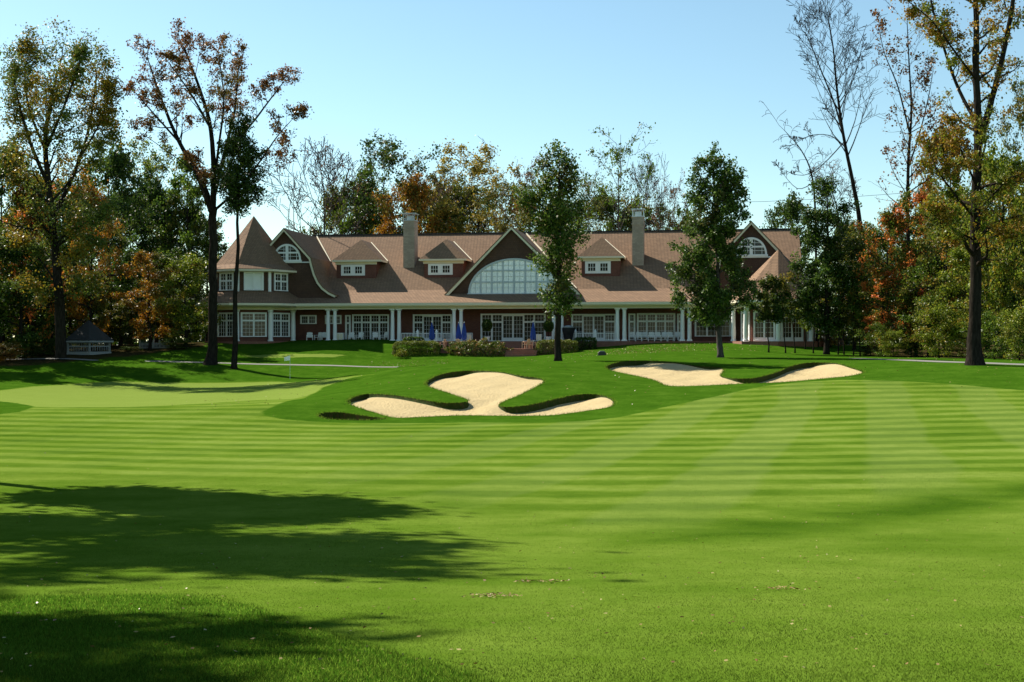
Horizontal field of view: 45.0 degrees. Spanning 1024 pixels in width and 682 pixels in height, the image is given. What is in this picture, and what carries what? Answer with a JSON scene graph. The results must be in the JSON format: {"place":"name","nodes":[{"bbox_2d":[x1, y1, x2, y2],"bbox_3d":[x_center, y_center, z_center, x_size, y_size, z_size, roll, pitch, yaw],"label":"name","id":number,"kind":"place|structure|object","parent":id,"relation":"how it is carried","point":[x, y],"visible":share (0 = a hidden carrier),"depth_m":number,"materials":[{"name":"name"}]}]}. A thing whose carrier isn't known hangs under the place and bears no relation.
{"place":"outdoors","nodes":[
{"label":"outdoors","id":0,"kind":"place"},
{"bbox_2d":[6,358,400,366],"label":"path","id":1,"kind":"structure","parent":0,"point":[218,362],"depth_m":117.89,"materials":[{"name":"concrete"}]},
{"bbox_2d":[0,339,1023,681],"bbox_3d":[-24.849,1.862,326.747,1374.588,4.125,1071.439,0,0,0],"label":"ground","id":2,"kind":"structure","parent":0,"point":[124,417],"depth_m":22.99,"materials":[{"name":"green plant"}]},
{"bbox_2d":[0,341,32,361],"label":"bush","id":3,"kind":"object","parent":2,"relation":"on","point":[7,346],"visible":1,"depth_m":115.58,"materials":[{"name":"green plant"}]},
{"bbox_2d":[0,137,59,355],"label":"woodland tree","id":4,"kind":"object","parent":2,"relation":"on","point":[4,297],"visible":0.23,"depth_m":121.26,"materials":[{"name":"green plant"}]},
{"bbox_2d":[0,244,70,357],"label":"woodland tree","id":5,"kind":"object","parent":2,"relation":"on","point":[26,337],"visible":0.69,"depth_m":118.20,"materials":[{"name":"green plant"}]},
{"bbox_2d":[0,169,73,354],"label":"woodland tree","id":6,"kind":"object","parent":2,"relation":"on","point":[7,270],"visible":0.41,"depth_m":120.18,"materials":[{"name":"green plant"}]},
{"bbox_2d":[23,292,97,350],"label":"woodland tree","id":7,"kind":"object","parent":2,"relation":"on","point":[66,320],"visible":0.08,"depth_m":126.99,"materials":[{"name":"brown plant"}]},
{"bbox_2d":[0,15,133,357],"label":"broad tree","id":8,"kind":"object","parent":2,"relation":"on","point":[72,73],"visible":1,"depth_m":109.44,"materials":[{"name":"green plant"}]},
{"bbox_2d":[34,183,116,336],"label":"woodland tree","id":9,"kind":"object","parent":2,"relation":"on","point":[64,204],"visible":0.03,"depth_m":141.33,"materials":[{"name":"green plant"}]},
{"bbox_2d":[29,237,122,348],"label":"woodland tree","id":10,"kind":"object","parent":2,"relation":"on","point":[64,245],"visible":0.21,"depth_m":128.60,"materials":[{"name":"brown plant"}]},
{"bbox_2d":[66,320,113,354],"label":"gazebo","id":11,"kind":"object","parent":2,"relation":"on","point":[88,332],"visible":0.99,"depth_m":122.57,"materials":[{"name":"grey wood"}]},
{"bbox_2d":[60,169,127,350],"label":"woodland tree","id":12,"kind":"object","parent":2,"relation":"on","point":[75,312],"visible":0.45,"depth_m":125.85,"materials":[{"name":"green plant"}]},
{"bbox_2d":[57,136,163,344],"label":"woodland tree","id":13,"kind":"object","parent":2,"relation":"on","point":[119,161],"visible":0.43,"depth_m":141.84,"materials":[{"name":"green plant"}]},
{"bbox_2d":[78,276,145,345],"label":"woodland tree","id":14,"kind":"object","parent":2,"relation":"on","point":[110,315],"visible":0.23,"depth_m":133.49,"materials":[{"name":"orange plant"}]},
{"bbox_2d":[88,299,152,346],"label":"woodland tree","id":15,"kind":"object","parent":2,"relation":"on","point":[120,307],"visible":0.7,"depth_m":130.15,"materials":[{"name":"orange plant"}]},
{"bbox_2d":[89,180,153,344],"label":"woodland tree","id":16,"kind":"object","parent":2,"relation":"on","point":[137,243],"visible":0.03,"depth_m":163.44,"materials":[{"name":"green plant"}]},
{"bbox_2d":[110,247,160,344],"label":"woodland tree","id":17,"kind":"object","parent":2,"relation":"on","point":[116,277],"visible":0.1,"depth_m":149.74,"materials":[{"name":"brown plant"}]},
{"bbox_2d":[100,184,176,344],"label":"woodland tree","id":18,"kind":"object","parent":2,"relation":"on","point":[145,242],"visible":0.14,"depth_m":158.16,"materials":[{"name":"green plant"}]},
{"bbox_2d":[108,249,175,349],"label":"woodland tree","id":19,"kind":"object","parent":2,"relation":"on","point":[142,307],"visible":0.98,"depth_m":126.49,"materials":[{"name":"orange plant"}]},
{"bbox_2d":[104,169,188,339],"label":"woodland tree","id":20,"kind":"object","parent":2,"relation":"on","point":[152,186],"visible":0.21,"depth_m":164.43,"materials":[{"name":"green plant"}]},
{"bbox_2d":[124,131,200,343],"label":"woodland tree","id":21,"kind":"object","parent":2,"relation":"on","point":[153,166],"visible":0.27,"depth_m":170.50,"materials":[{"name":"green plant"}]},
{"bbox_2d":[139,288,190,342],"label":"woodland tree","id":22,"kind":"object","parent":2,"relation":"on","point":[168,294],"visible":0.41,"depth_m":130.65,"materials":[{"name":"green plant"}]},
{"bbox_2d":[138,186,201,342],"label":"woodland tree","id":23,"kind":"object","parent":2,"relation":"on","point":[171,212],"visible":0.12,"depth_m":164.29,"materials":[{"name":"green plant"}]},
{"bbox_2d":[134,246,207,342],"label":"woodland tree","id":24,"kind":"object","parent":2,"relation":"on","point":[168,255],"visible":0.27,"depth_m":151.53,"materials":[{"name":"green plant"}]},
{"bbox_2d":[157,337,197,348],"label":"bush","id":25,"kind":"object","parent":2,"relation":"on","point":[176,344],"visible":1,"depth_m":126.88,"materials":[{"name":"green plant"}]},
{"bbox_2d":[149,148,217,342],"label":"woodland tree","id":26,"kind":"object","parent":2,"relation":"on","point":[179,182],"visible":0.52,"depth_m":161.20,"materials":[{"name":"green plant"}]},
{"bbox_2d":[142,252,225,348],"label":"woodland tree","id":27,"kind":"object","parent":2,"relation":"on","point":[190,268],"visible":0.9,"depth_m":127.11,"materials":[{"name":"green plant"}]},
{"bbox_2d":[163,198,227,341],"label":"woodland tree","id":28,"kind":"object","parent":2,"relation":"on","point":[193,218],"visible":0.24,"depth_m":164.09,"materials":[{"name":"green plant"}]},
{"bbox_2d":[181,217,231,340],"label":"woodland tree","id":29,"kind":"object","parent":2,"relation":"on","point":[224,251],"visible":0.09,"depth_m":172.33,"materials":[{"name":"green plant"}]},
{"bbox_2d":[120,17,313,364],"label":"maple tree","id":30,"kind":"object","parent":2,"relation":"on","point":[209,199],"visible":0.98,"depth_m":116.25,"materials":[{"name":"brown plant"}]},
{"bbox_2d":[196,107,275,368],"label":"ivy clad tree","id":31,"kind":"object","parent":2,"relation":"on","point":[232,177],"visible":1,"depth_m":114.56,"materials":[{"name":"green plant"}]},
{"bbox_2d":[254,136,373,234],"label":"bare tree","id":32,"kind":"object","parent":2,"relation":"on","point":[331,168],"visible":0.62,"depth_m":167.83,"materials":[{"name":"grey plant"}]},
{"bbox_2d":[299,184,371,234],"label":"woodland tree","id":33,"kind":"object","parent":2,"relation":"on","point":[333,211],"visible":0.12,"depth_m":183.43,"materials":[{"name":"green plant"}]},
{"bbox_2d":[320,162,377,234],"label":"woodland tree","id":34,"kind":"object","parent":2,"relation":"on","point":[349,221],"visible":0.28,"depth_m":176.93,"materials":[{"name":"green plant"}]},
{"bbox_2d":[319,412,385,419],"bbox_3d":[-7.887,3.699,57.697,3.745,0.578,2.322,0,0,40],"label":"sand bunker","id":35,"kind":"object","parent":2,"relation":"in","point":[340,415],"visible":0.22,"depth_m":59.17,"materials":[{"name":"plant"}]},
{"bbox_2d":[333,178,391,233],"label":"woodland tree","id":36,"kind":"object","parent":2,"relation":"on","point":[372,225],"visible":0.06,"depth_m":184.63,"materials":[{"name":"green plant"}]},
{"bbox_2d":[368,176,418,232],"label":"woodland tree","id":37,"kind":"object","parent":2,"relation":"on","point":[395,199],"visible":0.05,"depth_m":184.61,"materials":[{"name":"green plant"}]},
{"bbox_2d":[343,130,444,233],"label":"woodland tree","id":38,"kind":"object","parent":2,"relation":"on","point":[386,157],"visible":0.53,"depth_m":172.83,"materials":[{"name":"green plant"}]},
{"bbox_2d":[370,169,458,233],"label":"woodland tree","id":39,"kind":"object","parent":2,"relation":"on","point":[414,194],"visible":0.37,"depth_m":166.46,"materials":[{"name":"orange plant"}]},
{"bbox_2d":[392,340,440,355],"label":"hedge","id":40,"kind":"object","parent":2,"relation":"on","point":[396,344],"visible":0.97,"depth_m":124.66,"materials":[{"name":"green plant"}]},
{"bbox_2d":[415,161,479,231],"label":"bare tree","id":41,"kind":"object","parent":2,"relation":"on","point":[434,197],"visible":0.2,"depth_m":179.60,"materials":[{"name":"brown plant"}]},
{"bbox_2d":[418,194,482,232],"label":"woodland tree","id":42,"kind":"object","parent":2,"relation":"on","point":[444,217],"visible":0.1,"depth_m":171.65,"materials":[{"name":"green plant"}]},
{"bbox_2d":[423,172,486,232],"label":"woodland tree","id":43,"kind":"object","parent":2,"relation":"on","point":[458,195],"visible":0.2,"depth_m":185.18,"materials":[{"name":"brown plant"}]},
{"bbox_2d":[444,336,513,355],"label":"flower bed","id":44,"kind":"object","parent":2,"relation":"on","point":[462,345],"visible":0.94,"depth_m":124.53,"materials":[{"name":"green plant"}]},
{"bbox_2d":[348,370,613,417],"bbox_3d":[-1.680,2.794,69.258,13.643,1.780,23.756,0,0,0],"label":"sand bunker","id":45,"kind":"object","parent":2,"relation":"in","point":[485,392],"visible":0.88,"depth_m":64.54,"materials":[{"name":"sand"}]},
{"bbox_2d":[425,136,539,232],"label":"woodland tree","id":46,"kind":"object","parent":2,"relation":"on","point":[477,168],"visible":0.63,"depth_m":171.26,"materials":[{"name":"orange plant"}]},
{"bbox_2d":[464,178,524,232],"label":"woodland tree","id":47,"kind":"object","parent":2,"relation":"on","point":[487,207],"visible":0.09,"depth_m":189.47,"materials":[{"name":"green plant"}]},
{"bbox_2d":[480,163,524,231],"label":"sparse tree","id":48,"kind":"object","parent":2,"relation":"on","point":[501,192],"visible":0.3,"depth_m":179.32,"materials":[{"name":"green plant"}]},
{"bbox_2d":[195,208,824,356],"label":"clubhouse","id":49,"kind":"structure","parent":2,"relation":"on","point":[410,281],"depth_m":133.98},
{"bbox_2d":[352,314,388,339],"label":"window","id":50,"kind":"structure","parent":49,"relation":"in","point":[366,323],"depth_m":136.45,"materials":[{"name":"white glass"}]},
{"bbox_2d":[413,314,451,340],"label":"window","id":51,"kind":"structure","parent":49,"relation":"in","point":[422,322],"depth_m":135.32,"materials":[{"name":"white glass"}]},
{"bbox_2d":[480,313,545,340],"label":"window","id":52,"kind":"structure","parent":49,"relation":"in","point":[506,327],"depth_m":133.94,"materials":[{"name":"white glass"}]},
{"bbox_2d":[571,314,615,340],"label":"window","id":53,"kind":"structure","parent":49,"relation":"in","point":[586,323],"depth_m":132.55,"materials":[{"name":"white glass"}]},
{"bbox_2d":[637,313,674,339],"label":"window","id":54,"kind":"structure","parent":49,"relation":"in","point":[646,322],"depth_m":131.51,"materials":[{"name":"white glass"}]},
{"bbox_2d":[695,313,730,335],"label":"window","id":55,"kind":"structure","parent":49,"relation":"in","point":[725,330],"depth_m":130.65,"materials":[{"name":"white glass"}]},
{"bbox_2d":[0,343,1022,671],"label":"fallen leaves","id":56,"kind":"object","parent":2,"relation":"on","point":[556,517],"visible":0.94,"depth_m":10.87,"materials":[{"name":"brown plant"}]},
{"bbox_2d":[5,271,1021,344],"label":"distant wood","id":57,"kind":"object","parent":2,"relation":"on","point":[847,339],"visible":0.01,"depth_m":202.29,"materials":[{"name":"green plant"}]},
{"bbox_2d":[501,154,547,231],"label":"sparse tree","id":58,"kind":"object","parent":2,"relation":"on","point":[528,174],"visible":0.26,"depth_m":175.74,"materials":[{"name":"green plant"}]},
{"bbox_2d":[507,138,595,360],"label":"oak tree","id":59,"kind":"object","parent":2,"relation":"on","point":[554,221],"visible":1,"depth_m":95.66,"materials":[{"name":"green plant"}]},
{"bbox_2d":[536,339,578,354],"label":"hedge","id":60,"kind":"object","parent":2,"relation":"on","point":[574,344],"visible":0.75,"depth_m":124.18,"materials":[{"name":"green plant"}]},
{"bbox_2d":[574,336,596,349],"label":"hedge","id":61,"kind":"object","parent":2,"relation":"on","point":[586,345],"visible":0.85,"depth_m":126.24,"materials":[{"name":"green plant"}]},
{"bbox_2d":[314,360,864,419],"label":"grass","id":62,"kind":"structure","parent":2,"relation":"on","point":[613,399],"depth_m":67.34,"materials":[{"name":"green plant"}]},
{"bbox_2d":[566,161,612,230],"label":"sparse tree","id":63,"kind":"object","parent":2,"relation":"on","point":[601,211],"visible":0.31,"depth_m":181.94,"materials":[{"name":"green plant"}]},
{"bbox_2d":[585,190,642,230],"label":"woodland tree","id":64,"kind":"object","parent":2,"relation":"on","point":[609,208],"visible":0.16,"depth_m":187.72,"materials":[{"name":"green plant"}]},
{"bbox_2d":[563,122,680,230],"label":"sparse tree","id":65,"kind":"object","parent":2,"relation":"on","point":[618,154],"visible":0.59,"depth_m":175.56,"materials":[{"name":"green plant"}]},
{"bbox_2d":[609,193,658,230],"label":"woodland tree","id":66,"kind":"object","parent":2,"relation":"on","point":[629,208],"visible":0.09,"depth_m":189.56,"materials":[{"name":"green plant"}]},
{"bbox_2d":[608,152,671,229],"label":"bare tree","id":67,"kind":"object","parent":2,"relation":"on","point":[656,183],"visible":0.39,"depth_m":183.68,"materials":[{"name":"grey plant"}]},
{"bbox_2d":[651,167,690,229],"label":"sparse tree","id":68,"kind":"object","parent":2,"relation":"on","point":[673,191],"visible":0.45,"depth_m":179.89,"materials":[{"name":"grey plant"}]},
{"bbox_2d":[665,141,760,357],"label":"oak tree","id":69,"kind":"object","parent":2,"relation":"on","point":[712,303],"visible":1,"depth_m":100.34,"materials":[{"name":"green plant"}]},
{"bbox_2d":[606,361,863,385],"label":"sand bunker","id":70,"kind":"object","parent":2,"relation":"in","point":[674,373],"visible":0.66,"depth_m":83.48,"materials":[{"name":"sand"}]},
{"bbox_2d":[747,272,792,352],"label":"young tree","id":71,"kind":"object","parent":2,"relation":"on","point":[774,311],"visible":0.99,"depth_m":111.67,"materials":[{"name":"green plant"}]},
{"bbox_2d":[770,273,793,352],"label":"young tree","id":72,"kind":"object","parent":2,"relation":"on","point":[782,302],"visible":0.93,"depth_m":111.80,"materials":[{"name":"green plant"}]},
{"bbox_2d":[759,188,817,274],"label":"woodland tree","id":73,"kind":"object","parent":2,"relation":"on","point":[790,209],"visible":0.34,"depth_m":163.78,"materials":[{"name":"green plant"}]},
{"bbox_2d":[759,101,826,346],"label":"bare tree","id":74,"kind":"object","parent":2,"relation":"on","point":[817,334],"visible":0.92,"depth_m":120.93,"materials":[{"name":"brown plant"}]},
{"bbox_2d":[781,270,804,352],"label":"young tree","id":75,"kind":"object","parent":2,"relation":"on","point":[791,274],"visible":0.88,"depth_m":112.42,"materials":[{"name":"green plant"}]},
{"bbox_2d":[785,174,872,354],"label":"oak tree","id":76,"kind":"object","parent":2,"relation":"on","point":[826,322],"visible":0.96,"depth_m":111.59,"materials":[{"name":"green plant"}]},
{"bbox_2d":[772,0,885,347],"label":"bare tree","id":77,"kind":"object","parent":2,"relation":"on","point":[808,23],"visible":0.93,"depth_m":124.92,"materials":[{"name":"brown plant"}]},
{"bbox_2d":[805,147,859,344],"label":"bare tree","id":78,"kind":"object","parent":2,"relation":"on","point":[833,172],"visible":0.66,"depth_m":129.96,"materials":[{"name":"dark green leaf"},{"name":"bark"}]},
{"bbox_2d":[827,280,846,354],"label":"young tree","id":79,"kind":"object","parent":2,"relation":"on","point":[838,288],"visible":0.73,"depth_m":111.85,"materials":[{"name":"green plant"}]},
{"bbox_2d":[826,287,851,354],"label":"young tree","id":80,"kind":"object","parent":2,"relation":"on","point":[841,292],"visible":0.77,"depth_m":111.62,"materials":[{"name":"green plant"}]},
{"bbox_2d":[810,212,868,344],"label":"woodland tree","id":81,"kind":"object","parent":2,"relation":"on","point":[846,218],"visible":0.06,"depth_m":149.08,"materials":[{"name":"green plant"}]},
{"bbox_2d":[840,292,862,354],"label":"young tree","id":82,"kind":"object","parent":2,"relation":"on","point":[848,320],"visible":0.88,"depth_m":110.93,"materials":[{"name":"green plant"}]},
{"bbox_2d":[820,220,891,349],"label":"woodland tree","id":83,"kind":"object","parent":2,"relation":"on","point":[863,248],"visible":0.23,"depth_m":118.54,"materials":[{"name":"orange plant"}]},
{"bbox_2d":[844,282,867,355],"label":"young tree","id":84,"kind":"object","parent":2,"relation":"on","point":[853,324],"visible":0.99,"depth_m":109.97,"materials":[{"name":"green plant"}]},
{"bbox_2d":[831,209,911,332],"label":"woodland tree","id":85,"kind":"object","parent":2,"relation":"on","point":[880,233],"visible":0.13,"depth_m":148.57,"materials":[{"name":"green plant"}]},
{"bbox_2d":[852,320,904,356],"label":"bush","id":86,"kind":"object","parent":2,"relation":"on","point":[877,326],"visible":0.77,"depth_m":106.06,"materials":[{"name":"green plant"}]},
{"bbox_2d":[845,200,924,351],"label":"woodland tree","id":87,"kind":"object","parent":2,"relation":"on","point":[890,233],"visible":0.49,"depth_m":111.14,"materials":[{"name":"green plant"}]},
{"bbox_2d":[857,264,915,356],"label":"woodland tree","id":88,"kind":"object","parent":2,"relation":"on","point":[884,278],"visible":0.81,"depth_m":107.70,"materials":[{"name":"green plant"}]},
{"bbox_2d":[873,329,921,356],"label":"bush","id":89,"kind":"object","parent":2,"relation":"on","point":[893,334],"visible":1,"depth_m":103.58,"materials":[{"name":"green plant"}]},
{"bbox_2d":[876,187,941,355],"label":"woodland tree","id":90,"kind":"object","parent":2,"relation":"on","point":[907,204],"visible":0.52,"depth_m":109.88,"materials":[{"name":"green plant"}]},
{"bbox_2d":[869,0,952,351],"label":"sparse tree","id":91,"kind":"object","parent":2,"relation":"on","point":[911,105],"visible":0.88,"depth_m":117.96,"materials":[{"name":"brown plant"}]},
{"bbox_2d":[874,255,963,356],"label":"woodland tree","id":92,"kind":"object","parent":2,"relation":"on","point":[935,266],"visible":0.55,"depth_m":105.44,"materials":[{"name":"green plant"}]},
{"bbox_2d":[908,302,965,357],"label":"bush","id":93,"kind":"object","parent":2,"relation":"on","point":[936,351],"visible":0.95,"depth_m":97.81,"materials":[{"name":"green plant"}]},
{"bbox_2d":[891,179,995,356],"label":"woodland tree","id":94,"kind":"object","parent":2,"relation":"on","point":[930,222],"visible":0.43,"depth_m":104.19,"materials":[{"name":"green plant"}]},
{"bbox_2d":[890,0,1023,365],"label":"forked tree","id":95,"kind":"object","parent":2,"relation":"on","point":[973,162],"visible":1,"depth_m":76.81,"materials":[{"name":"green plant"}]},
{"bbox_2d":[912,119,1001,351],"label":"woodland tree","id":96,"kind":"object","parent":2,"relation":"on","point":[926,185],"visible":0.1,"depth_m":119.34,"materials":[{"name":"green plant"}]},
{"bbox_2d":[922,232,1018,350],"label":"woodland tree","id":97,"kind":"object","parent":2,"relation":"on","point":[961,255],"visible":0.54,"depth_m":98.02,"materials":[{"name":"green plant"}]},
{"bbox_2d":[952,227,1021,350],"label":"woodland tree","id":98,"kind":"object","parent":2,"relation":"on","point":[1006,266],"visible":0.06,"depth_m":124.16,"materials":[{"name":"green plant"}]},
{"bbox_2d":[957,136,1023,358],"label":"woodland tree","id":99,"kind":"object","parent":2,"relation":"on","point":[997,293],"visible":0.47,"depth_m":95.19,"materials":[{"name":"green plant"}]},
{"bbox_2d":[957,306,1023,359],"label":"bush","id":100,"kind":"object","parent":2,"relation":"on","point":[994,353],"visible":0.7,"depth_m":91.76,"materials":[{"name":"green plant"}]},
{"bbox_2d":[982,67,1023,286],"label":"woodland tree","id":101,"kind":"object","parent":2,"relation":"on","point":[1020,116],"visible":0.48,"depth_m":118.57,"materials":[{"name":"green plant"}]},
{"bbox_2d":[982,162,1023,349],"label":"woodland tree","id":102,"kind":"object","parent":2,"relation":"on","point":[1019,271],"visible":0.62,"depth_m":92.73,"materials":[{"name":"green plant"}]},
{"bbox_2d":[990,304,1023,360],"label":"bush","id":103,"kind":"object","parent":2,"relation":"on","point":[1018,317],"visible":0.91,"depth_m":87.57,"materials":[{"name":"green plant"}]},
{"bbox_2d":[996,327,1023,357],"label":"bush","id":104,"kind":"object","parent":2,"relation":"on","point":[1019,344],"visible":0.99,"depth_m":86.58,"materials":[{"name":"green plant"}]},
{"bbox_2d":[850,358,1023,364],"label":"path","id":105,"kind":"structure","parent":0,"point":[941,361],"depth_m":83.87,"materials":[{"name":"concrete"}]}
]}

